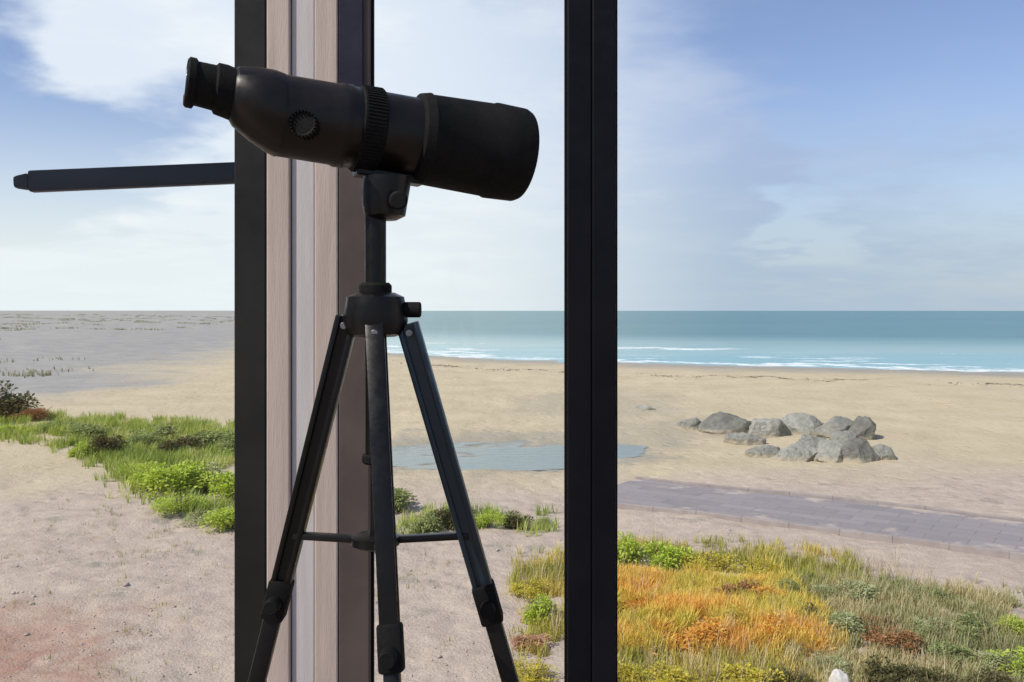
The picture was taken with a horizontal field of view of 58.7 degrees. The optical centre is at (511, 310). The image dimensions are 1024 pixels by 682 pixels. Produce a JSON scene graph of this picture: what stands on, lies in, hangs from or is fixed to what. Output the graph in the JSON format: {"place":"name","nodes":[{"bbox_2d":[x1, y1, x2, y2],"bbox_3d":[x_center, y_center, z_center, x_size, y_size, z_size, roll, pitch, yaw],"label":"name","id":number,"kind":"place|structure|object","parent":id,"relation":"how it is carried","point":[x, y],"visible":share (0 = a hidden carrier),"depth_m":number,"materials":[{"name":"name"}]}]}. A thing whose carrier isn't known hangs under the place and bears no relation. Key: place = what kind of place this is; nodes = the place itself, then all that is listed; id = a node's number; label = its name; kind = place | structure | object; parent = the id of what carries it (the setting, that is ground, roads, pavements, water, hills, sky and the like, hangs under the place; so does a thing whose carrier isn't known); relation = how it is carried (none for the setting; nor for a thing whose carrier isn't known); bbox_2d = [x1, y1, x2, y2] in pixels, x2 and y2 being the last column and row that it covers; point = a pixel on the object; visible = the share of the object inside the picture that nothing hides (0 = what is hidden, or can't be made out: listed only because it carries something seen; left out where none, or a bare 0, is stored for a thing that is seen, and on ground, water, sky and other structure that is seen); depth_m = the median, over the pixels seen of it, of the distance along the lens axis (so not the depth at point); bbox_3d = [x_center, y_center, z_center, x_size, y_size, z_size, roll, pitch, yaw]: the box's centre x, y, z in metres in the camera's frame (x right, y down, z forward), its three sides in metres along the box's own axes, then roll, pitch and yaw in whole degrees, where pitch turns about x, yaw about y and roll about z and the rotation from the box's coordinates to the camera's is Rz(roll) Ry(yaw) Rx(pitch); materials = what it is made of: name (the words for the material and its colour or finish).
{"place":"outdoors","nodes":[
{"label":"outdoors","id":0,"kind":"place"},
{"bbox_2d":[0,499,512,681],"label":"pebbles","id":1,"kind":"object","parent":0,"point":[126,630],"depth_m":15.35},
{"bbox_2d":[395,500,558,536],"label":"grass","id":2,"kind":"structure","parent":0,"point":[537,526],"depth_m":19.35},
{"bbox_2d":[0,310,1023,681],"bbox_3d":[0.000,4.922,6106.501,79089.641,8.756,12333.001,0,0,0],"label":"ground","id":3,"kind":"structure","parent":0,"point":[958,446],"depth_m":23.99,"materials":[{"name":"sand"}]},
{"bbox_2d":[0,422,42,434],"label":"bush","id":4,"kind":"object","parent":3,"relation":"on","point":[18,428],"visible":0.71,"depth_m":32.83,"materials":[{"name":"green plant"}]},
{"bbox_2d":[0,380,43,418],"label":"bush","id":5,"kind":"object","parent":3,"relation":"on","point":[9,405],"visible":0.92,"depth_m":37.41,"materials":[{"name":"green plant"}]},
{"bbox_2d":[8,407,50,419],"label":"bush","id":6,"kind":"object","parent":3,"relation":"on","point":[40,412],"visible":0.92,"depth_m":36.87,"materials":[{"name":"brown plant"}]},
{"bbox_2d":[67,441,96,457],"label":"bush","id":7,"kind":"object","parent":3,"relation":"on","point":[84,447],"visible":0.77,"depth_m":27.97,"materials":[{"name":"green plant"}]},
{"bbox_2d":[63,422,108,438],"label":"bush","id":8,"kind":"object","parent":3,"relation":"on","point":[88,429],"visible":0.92,"depth_m":31.53,"materials":[{"name":"green plant"}]},
{"bbox_2d":[86,434,127,454],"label":"bush","id":9,"kind":"object","parent":3,"relation":"on","point":[103,441],"visible":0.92,"depth_m":28.22,"materials":[{"name":"green plant"}]},
{"bbox_2d":[0,406,233,527],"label":"grass","id":10,"kind":"structure","parent":3,"relation":"on","point":[140,455],"depth_m":29.55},
{"bbox_2d":[0,313,233,377],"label":"dune grass","id":11,"kind":"structure","parent":3,"relation":"on","point":[31,372],"depth_m":174.28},
{"bbox_2d":[114,462,148,477],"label":"bush","id":12,"kind":"object","parent":3,"relation":"on","point":[132,466],"visible":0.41,"depth_m":24.89,"materials":[{"name":"green plant"}]},
{"bbox_2d":[126,432,161,446],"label":"bush","id":13,"kind":"object","parent":3,"relation":"on","point":[149,438],"visible":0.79,"depth_m":29.90,"materials":[{"name":"green plant"}]},
{"bbox_2d":[125,422,179,445],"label":"bush","id":14,"kind":"object","parent":3,"relation":"on","point":[169,428],"visible":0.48,"depth_m":30.99,"materials":[{"name":"green plant"}]},
{"bbox_2d":[126,461,185,491],"bbox_3d":[-8.910,4.189,22.822,1.355,0.741,1.860,0,0,2],"label":"bush","id":15,"kind":"object","parent":3,"relation":"on","point":[147,470],"visible":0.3,"depth_m":22.57,"materials":[{"name":"green plant"}]},
{"bbox_2d":[137,460,210,498],"bbox_3d":[-8.165,4.133,22.072,1.494,0.913,1.947,0,0,17],"label":"bush","id":16,"kind":"object","parent":3,"relation":"on","point":[184,478],"visible":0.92,"depth_m":21.89,"materials":[{"name":"green plant"}]},
{"bbox_2d":[147,491,216,516],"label":"bush","id":17,"kind":"object","parent":3,"relation":"on","point":[170,504],"visible":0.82,"depth_m":19.93,"materials":[{"name":"green plant"}]},
{"bbox_2d":[156,435,210,453],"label":"bush","id":18,"kind":"object","parent":3,"relation":"on","point":[182,441],"visible":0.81,"depth_m":28.32,"materials":[{"name":"green plant"}]},
{"bbox_2d":[173,508,216,528],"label":"bush","id":19,"kind":"object","parent":3,"relation":"on","point":[197,519],"visible":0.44,"depth_m":19.25,"materials":[{"name":"green plant"}]},
{"bbox_2d":[186,430,227,449],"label":"bush","id":20,"kind":"object","parent":3,"relation":"on","point":[213,437],"visible":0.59,"depth_m":29.36,"materials":[{"name":"green plant"}]},
{"bbox_2d":[194,462,226,493],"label":"bush","id":21,"kind":"object","parent":3,"relation":"on","point":[215,468],"visible":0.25,"depth_m":22.71,"materials":[{"name":"green plant"}]},
{"bbox_2d":[194,470,233,500],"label":"bush","id":22,"kind":"object","parent":3,"relation":"on","point":[226,479],"visible":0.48,"depth_m":21.45,"materials":[{"name":"green plant"}]},
{"bbox_2d":[197,507,233,532],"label":"bush","id":23,"kind":"object","parent":3,"relation":"on","point":[223,517],"visible":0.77,"depth_m":18.57,"materials":[{"name":"green plant"}]},
{"bbox_2d":[212,429,233,454],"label":"bush","id":24,"kind":"object","parent":3,"relation":"on","point":[229,442],"visible":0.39,"depth_m":28.14,"materials":[{"name":"green plant"}]},
{"bbox_2d":[1,523,777,680],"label":"pebbles","id":25,"kind":"object","parent":3,"relation":"on","point":[126,584],"visible":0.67,"depth_m":13.03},
{"bbox_2d":[394,487,417,512],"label":"bush","id":26,"kind":"object","parent":3,"relation":"on","point":[400,499],"visible":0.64,"depth_m":20.60,"materials":[{"name":"green plant"}]},
{"bbox_2d":[406,511,444,533],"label":"bush","id":27,"kind":"object","parent":3,"relation":"on","point":[429,525],"visible":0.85,"depth_m":18.20,"materials":[{"name":"green plant"}]},
{"bbox_2d":[427,506,476,529],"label":"bush","id":28,"kind":"object","parent":3,"relation":"on","point":[444,515],"visible":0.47,"depth_m":18.83,"materials":[{"name":"green plant"}]},
{"bbox_2d":[475,506,507,528],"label":"bush","id":29,"kind":"object","parent":3,"relation":"on","point":[486,520],"visible":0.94,"depth_m":18.74,"materials":[{"name":"green plant"}]},
{"bbox_2d":[503,510,532,528],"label":"bush","id":30,"kind":"object","parent":3,"relation":"on","point":[512,519],"visible":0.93,"depth_m":18.83,"materials":[{"name":"green plant"}]},
{"bbox_2d":[392,440,646,470],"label":"tide pool","id":31,"kind":"structure","parent":3,"relation":"on","point":[512,455],"depth_m":28.65,"materials":[{"name":"liquid"}]},
{"bbox_2d":[503,574,554,600],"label":"bush","id":32,"kind":"object","parent":3,"relation":"on","point":[532,587],"visible":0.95,"depth_m":14.27,"materials":[{"name":"yellow plant"}]},
{"bbox_2d":[507,632,554,654],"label":"bush","id":33,"kind":"object","parent":3,"relation":"on","point":[520,638],"visible":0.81,"depth_m":12.10,"materials":[{"name":"red plant"}]},
{"bbox_2d":[514,656,560,681],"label":"bush","id":34,"kind":"object","parent":3,"relation":"on","point":[527,677],"visible":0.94,"depth_m":11.00,"materials":[{"name":"yellow plant"}]},
{"bbox_2d":[522,593,561,626],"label":"bush","id":35,"kind":"object","parent":3,"relation":"on","point":[535,608],"visible":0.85,"depth_m":13.17,"materials":[{"name":"green plant"}]},
{"bbox_2d":[531,515,556,526],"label":"bush","id":36,"kind":"object","parent":3,"relation":"on","point":[547,518],"visible":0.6,"depth_m":19.30,"materials":[{"name":"green plant"}]},
{"bbox_2d":[618,530,649,566],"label":"bush","id":37,"kind":"object","parent":3,"relation":"on","point":[630,546],"visible":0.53,"depth_m":15.51,"materials":[{"name":"green plant"}]},
{"bbox_2d":[618,660,649,681],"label":"bush","id":38,"kind":"object","parent":3,"relation":"on","point":[627,668],"visible":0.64,"depth_m":10.89,"materials":[{"name":"yellow plant"}]},
{"bbox_2d":[618,585,658,611],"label":"bush","id":39,"kind":"object","parent":3,"relation":"on","point":[648,592],"visible":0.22,"depth_m":13.70,"materials":[{"name":"yellow plant"}]},
{"bbox_2d":[634,405,655,409],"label":"rock","id":40,"kind":"object","parent":3,"relation":"on","point":[642,407],"visible":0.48,"depth_m":40.71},
{"bbox_2d":[621,588,669,618],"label":"bush","id":41,"kind":"object","parent":3,"relation":"on","point":[639,601],"visible":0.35,"depth_m":13.41,"materials":[{"name":"orange plant"}]},
{"bbox_2d":[618,621,685,657],"bbox_3d":[1.713,4.351,12.119,1.416,0.347,1.275,0,0,44],"label":"bush","id":42,"kind":"object","parent":3,"relation":"on","point":[622,624],"visible":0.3,"depth_m":12.02,"materials":[{"name":"orange plant"}]},
{"bbox_2d":[640,660,693,681],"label":"bush","id":43,"kind":"object","parent":3,"relation":"on","point":[666,673],"visible":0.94,"depth_m":10.79,"materials":[{"name":"yellow plant"}]},
{"bbox_2d":[640,539,695,571],"bbox_3d":[2.701,4.305,15.744,0.920,0.587,1.272,0,0,-2],"label":"bush","id":44,"kind":"object","parent":3,"relation":"on","point":[666,556],"visible":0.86,"depth_m":15.59,"materials":[{"name":"green plant"}]},
{"bbox_2d":[630,615,713,655],"bbox_3d":[2.130,4.312,12.197,1.477,0.404,1.336,0,0,7],"label":"bush","id":45,"kind":"object","parent":3,"relation":"on","point":[679,637],"visible":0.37,"depth_m":12.19,"materials":[{"name":"orange plant"}]},
{"bbox_2d":[673,418,700,429],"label":"rock","id":46,"kind":"object","parent":3,"relation":"on","point":[691,424],"visible":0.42,"depth_m":34.39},
{"bbox_2d":[506,531,895,681],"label":"ground cover","id":47,"kind":"object","parent":3,"relation":"on","point":[758,553],"visible":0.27,"depth_m":14.24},
{"bbox_2d":[683,616,729,654],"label":"bush","id":48,"kind":"object","parent":3,"relation":"on","point":[715,625],"visible":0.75,"depth_m":11.98,"materials":[{"name":"orange plant"}]},
{"bbox_2d":[394,360,1021,386],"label":"seaweed","id":49,"kind":"object","parent":3,"relation":"on","point":[729,376],"visible":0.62,"depth_m":61.54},
{"bbox_2d":[672,545,744,572],"bbox_3d":[3.272,4.301,15.558,1.263,0.452,1.116,0,0,-36],"label":"bush","id":50,"kind":"object","parent":3,"relation":"on","point":[707,560],"visible":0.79,"depth_m":15.53,"materials":[{"name":"yellow plant"}]},
{"bbox_2d":[680,663,745,681],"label":"bush","id":51,"kind":"object","parent":3,"relation":"on","point":[712,680],"visible":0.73,"depth_m":10.76,"materials":[{"name":"yellow plant"}]},
{"bbox_2d":[698,411,751,434],"bbox_3d":[8.129,4.261,34.039,2.502,0.936,1.584,0,0,-8],"label":"rock","id":52,"kind":"object","parent":3,"relation":"on","point":[719,422],"visible":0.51,"depth_m":33.59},
{"bbox_2d":[618,554,855,658],"bbox_3d":[2.856,4.314,13.653,3.809,0.462,4.202,0,0,0],"label":"ground cover","id":53,"kind":"object","parent":3,"relation":"on","point":[693,612],"visible":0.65,"depth_m":12.97,"materials":[{"name":"plant"}]},
{"bbox_2d":[724,604,754,627],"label":"bush","id":54,"kind":"object","parent":3,"relation":"on","point":[733,612],"visible":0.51,"depth_m":12.43,"materials":[{"name":"yellow plant"}]},
{"bbox_2d":[712,578,767,597],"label":"bush","id":55,"kind":"object","parent":3,"relation":"on","point":[741,584],"visible":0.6,"depth_m":13.86,"materials":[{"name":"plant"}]},
{"bbox_2d":[723,432,765,445],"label":"rock","id":56,"kind":"object","parent":3,"relation":"on","point":[744,438],"visible":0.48,"depth_m":30.93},
{"bbox_2d":[724,558,778,576],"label":"bush","id":57,"kind":"object","parent":3,"relation":"on","point":[751,568],"visible":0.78,"depth_m":15.34,"materials":[{"name":"yellow plant"}]},
{"bbox_2d":[718,662,785,681],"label":"bush","id":58,"kind":"object","parent":3,"relation":"on","point":[752,677],"visible":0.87,"depth_m":10.73,"materials":[{"name":"yellow plant"}]},
{"bbox_2d":[745,444,779,457],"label":"rock","id":59,"kind":"object","parent":3,"relation":"on","point":[766,451],"visible":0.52,"depth_m":28.00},
{"bbox_2d":[508,518,1023,681],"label":"dry stalks","id":60,"kind":"object","parent":3,"relation":"on","point":[761,660],"visible":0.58,"depth_m":12.75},
{"bbox_2d":[749,584,787,598],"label":"bush","id":61,"kind":"object","parent":3,"relation":"on","point":[767,588],"visible":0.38,"depth_m":13.74,"materials":[{"name":"orange plant"}]},
{"bbox_2d":[748,418,791,437],"bbox_3d":[9.236,4.283,32.895,1.939,0.862,1.303,0,0,-32],"label":"rock","id":62,"kind":"object","parent":3,"relation":"on","point":[770,428],"visible":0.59,"depth_m":32.37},
{"bbox_2d":[750,612,802,645],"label":"bush","id":63,"kind":"object","parent":3,"relation":"on","point":[771,625],"visible":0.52,"depth_m":12.22,"materials":[{"name":"orange plant"}]},
{"bbox_2d":[773,578,806,595],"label":"bush","id":64,"kind":"object","parent":3,"relation":"on","point":[794,586],"visible":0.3,"depth_m":14.01,"materials":[{"name":"green plant"}]},
{"bbox_2d":[763,664,818,681],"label":"bush","id":65,"kind":"object","parent":3,"relation":"on","point":[793,678],"visible":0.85,"depth_m":10.67,"materials":[{"name":"green plant"}]},
{"bbox_2d":[770,441,817,461],"bbox_3d":[8.641,4.387,27.800,1.589,0.723,1.037,0,0,-28],"label":"rock","id":66,"kind":"object","parent":3,"relation":"on","point":[801,451],"visible":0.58,"depth_m":27.54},
{"bbox_2d":[781,412,823,435],"bbox_3d":[10.682,4.228,33.384,1.856,0.955,1.650,0,0,41],"label":"rock","id":67,"kind":"object","parent":3,"relation":"on","point":[801,423],"visible":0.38,"depth_m":32.96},
{"bbox_2d":[797,602,817,616],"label":"bush","id":68,"kind":"object","parent":3,"relation":"on","point":[811,606],"visible":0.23,"depth_m":12.84,"materials":[{"name":"green plant"}]},
{"bbox_2d":[779,629,836,658],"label":"bush","id":69,"kind":"object","parent":3,"relation":"on","point":[820,640],"visible":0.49,"depth_m":11.75,"materials":[{"name":"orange plant"}]},
{"bbox_2d":[798,434,825,445],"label":"rock","id":70,"kind":"object","parent":3,"relation":"on","point":[814,440],"visible":0.25,"depth_m":29.92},
{"bbox_2d":[803,583,837,598],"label":"bush","id":71,"kind":"object","parent":3,"relation":"on","point":[823,587],"visible":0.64,"depth_m":13.98,"materials":[{"name":"green plant"}]},
{"bbox_2d":[618,502,1023,560],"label":"kerb","id":72,"kind":"structure","parent":3,"relation":"on","point":[991,552],"depth_m":18.13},
{"bbox_2d":[813,439,842,462],"bbox_3d":[9.706,4.322,27.673,1.128,0.782,1.208,0,0,42],"label":"rock","id":73,"kind":"object","parent":3,"relation":"on","point":[829,451],"visible":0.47,"depth_m":27.42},
{"bbox_2d":[636,476,1023,521],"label":"kerb","id":74,"kind":"structure","parent":3,"relation":"on","point":[780,492],"depth_m":21.31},
{"bbox_2d":[815,416,852,437],"bbox_3d":[11.720,4.247,32.756,1.942,0.860,1.489,0,0,-5],"label":"rock","id":75,"kind":"object","parent":3,"relation":"on","point":[831,425],"visible":0.4,"depth_m":32.20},
{"bbox_2d":[807,653,861,681],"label":"bush","id":76,"kind":"object","parent":3,"relation":"on","point":[846,666],"visible":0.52,"depth_m":11.08,"materials":[{"name":"green plant"}]},
{"bbox_2d":[828,668,848,681],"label":"rock","id":77,"kind":"object","parent":3,"relation":"on","point":[837,675],"visible":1,"depth_m":10.43,"materials":[{"name":"stone"}]},
{"bbox_2d":[821,611,865,635],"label":"bush","id":78,"kind":"object","parent":3,"relation":"on","point":[846,619],"visible":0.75,"depth_m":12.39,"materials":[{"name":"green plant"}]},
{"bbox_2d":[829,430,859,442],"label":"rock","id":79,"kind":"object","parent":3,"relation":"on","point":[842,436],"visible":0.23,"depth_m":29.64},
{"bbox_2d":[834,578,882,606],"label":"bush","id":80,"kind":"object","parent":3,"relation":"on","point":[860,590],"visible":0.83,"depth_m":13.89,"materials":[{"name":"green plant"}]},
{"bbox_2d":[840,437,879,463],"bbox_3d":[10.455,4.269,27.358,1.144,0.857,0.977,0,0,-29],"label":"rock","id":81,"kind":"object","parent":3,"relation":"on","point":[858,450],"visible":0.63,"depth_m":27.18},
{"bbox_2d":[848,416,875,439],"bbox_3d":[12.255,4.219,32.234,1.187,1.006,0.969,0,0,-2],"label":"rock","id":82,"kind":"object","parent":3,"relation":"on","point":[864,427],"visible":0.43,"depth_m":31.85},
{"bbox_2d":[859,611,903,634],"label":"bush","id":83,"kind":"object","parent":3,"relation":"on","point":[880,627],"visible":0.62,"depth_m":12.59,"materials":[{"name":"brown plant"}]},
{"bbox_2d":[741,568,1023,681],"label":"ground cover","id":84,"kind":"object","parent":3,"relation":"on","point":[980,599],"visible":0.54,"depth_m":12.72,"materials":[{"name":"plant"}]},
{"bbox_2d":[860,654,907,681],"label":"bush","id":85,"kind":"object","parent":3,"relation":"on","point":[885,673],"visible":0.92,"depth_m":10.75,"materials":[{"name":"green plant"}]},
{"bbox_2d":[872,444,896,459],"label":"rock","id":86,"kind":"object","parent":3,"relation":"on","point":[883,452],"visible":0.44,"depth_m":27.31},
{"bbox_2d":[860,629,925,658],"bbox_3d":[4.986,4.340,11.855,0.834,0.321,0.625,0,0,9],"label":"bush","id":87,"kind":"object","parent":3,"relation":"on","point":[891,637],"visible":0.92,"depth_m":11.83,"materials":[{"name":"red plant"}]},
{"bbox_2d":[873,580,926,601],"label":"bush","id":88,"kind":"object","parent":3,"relation":"on","point":[906,587],"visible":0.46,"depth_m":14.06,"materials":[{"name":"green plant"}]},
{"bbox_2d":[889,662,951,681],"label":"bush","id":89,"kind":"object","parent":3,"relation":"on","point":[920,676],"visible":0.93,"depth_m":10.71,"materials":[{"name":"green plant"}]},
{"bbox_2d":[908,613,960,636],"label":"bush","id":90,"kind":"object","parent":3,"relation":"on","point":[921,622],"visible":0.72,"depth_m":12.50,"materials":[{"name":"green plant"}]},
{"bbox_2d":[917,587,965,600],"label":"bush","id":91,"kind":"object","parent":3,"relation":"on","point":[938,593],"visible":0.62,"depth_m":14.04,"materials":[{"name":"green plant"}]},
{"bbox_2d":[926,640,978,665],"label":"bush","id":92,"kind":"object","parent":3,"relation":"on","point":[962,649],"visible":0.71,"depth_m":11.56,"materials":[{"name":"green plant"}]},
{"bbox_2d":[952,611,1000,640],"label":"bush","id":93,"kind":"object","parent":3,"relation":"on","point":[969,618],"visible":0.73,"depth_m":12.44,"materials":[{"name":"green plant"}]},
{"bbox_2d":[960,646,1021,674],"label":"bush","id":94,"kind":"object","parent":3,"relation":"on","point":[996,658],"visible":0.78,"depth_m":11.34,"materials":[{"name":"green plant"}]},
{"bbox_2d":[966,666,1017,681],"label":"bush","id":95,"kind":"object","parent":3,"relation":"on","point":[1000,678],"visible":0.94,"depth_m":10.64,"materials":[{"name":"green plant"}]},
{"bbox_2d":[985,646,1023,678],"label":"bush","id":96,"kind":"object","parent":3,"relation":"on","point":[1021,654],"visible":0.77,"depth_m":11.27,"materials":[{"name":"green plant"}]},
{"bbox_2d":[990,611,1023,637],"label":"bush","id":97,"kind":"object","parent":3,"relation":"on","point":[1019,624],"visible":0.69,"depth_m":12.54,"materials":[{"name":"green plant"}]},
{"bbox_2d":[0,0,1023,310],"label":"sky","id":98,"kind":"structure","parent":0,"point":[774,155],"materials":[{"name":"blue"}]},
{"bbox_2d":[387,311,1023,371],"bbox_3d":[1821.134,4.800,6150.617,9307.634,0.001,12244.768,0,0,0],"label":"sea","id":99,"kind":"structure","parent":0,"point":[976,341],"depth_m":155.61,"materials":[{"name":"liquid"}]},
{"bbox_2d":[618,479,1023,551],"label":"path","id":100,"kind":"structure","parent":0,"point":[1007,535],"depth_m":19.92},
{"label":"floor","id":101,"kind":"structure","parent":0,"visible":0},
{"bbox_2d":[267,0,338,681],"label":"window frame","id":102,"kind":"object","parent":101,"relation":"on","point":[302,242],"depth_m":2.26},
{"bbox_3d":[0.000,-1.846,2.390,11.000,0.247,0.420,0,0,0],"label":"lintel","id":103,"kind":"object","parent":102,"relation":"on","visible":0},
{"bbox_2d":[234,0,266,681],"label":"window","id":104,"kind":"structure","parent":103,"relation":"attached to","point":[250,348],"depth_m":2.27,"materials":[{"name":"metal"}]},
{"bbox_2d":[13,162,233,192],"bbox_3d":[-0.989,-0.367,2.390,0.615,0.140,0.090,0,0,0],"label":"bracket arm","id":105,"kind":"object","parent":104,"relation":"attached to","point":[110,178],"visible":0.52,"depth_m":2.38},
{"bbox_2d":[592,0,617,681],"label":"window","id":106,"kind":"structure","parent":103,"relation":"attached to","point":[604,340],"depth_m":2.27,"materials":[{"name":"metal"}]},
{"bbox_2d":[248,216,518,681],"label":"tripod","id":107,"kind":"object","parent":101,"relation":"on","point":[377,312],"visible":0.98,"depth_m":1.40,"materials":[{"name":"black metal"}]},
{"bbox_2d":[183,57,539,220],"bbox_3d":[-0.219,-0.252,1.408,0.544,0.225,0.174,0,0,-27],"label":"telescope","id":108,"kind":"object","parent":107,"relation":"on","point":[389,148],"visible":0.99,"depth_m":1.38,"materials":[{"name":"plastic"}]},
{"bbox_2d":[339,0,591,681],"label":"window","id":109,"kind":"structure","parent":101,"relation":"on","point":[356,566],"depth_m":2.27,"materials":[{"name":"brown metal"}]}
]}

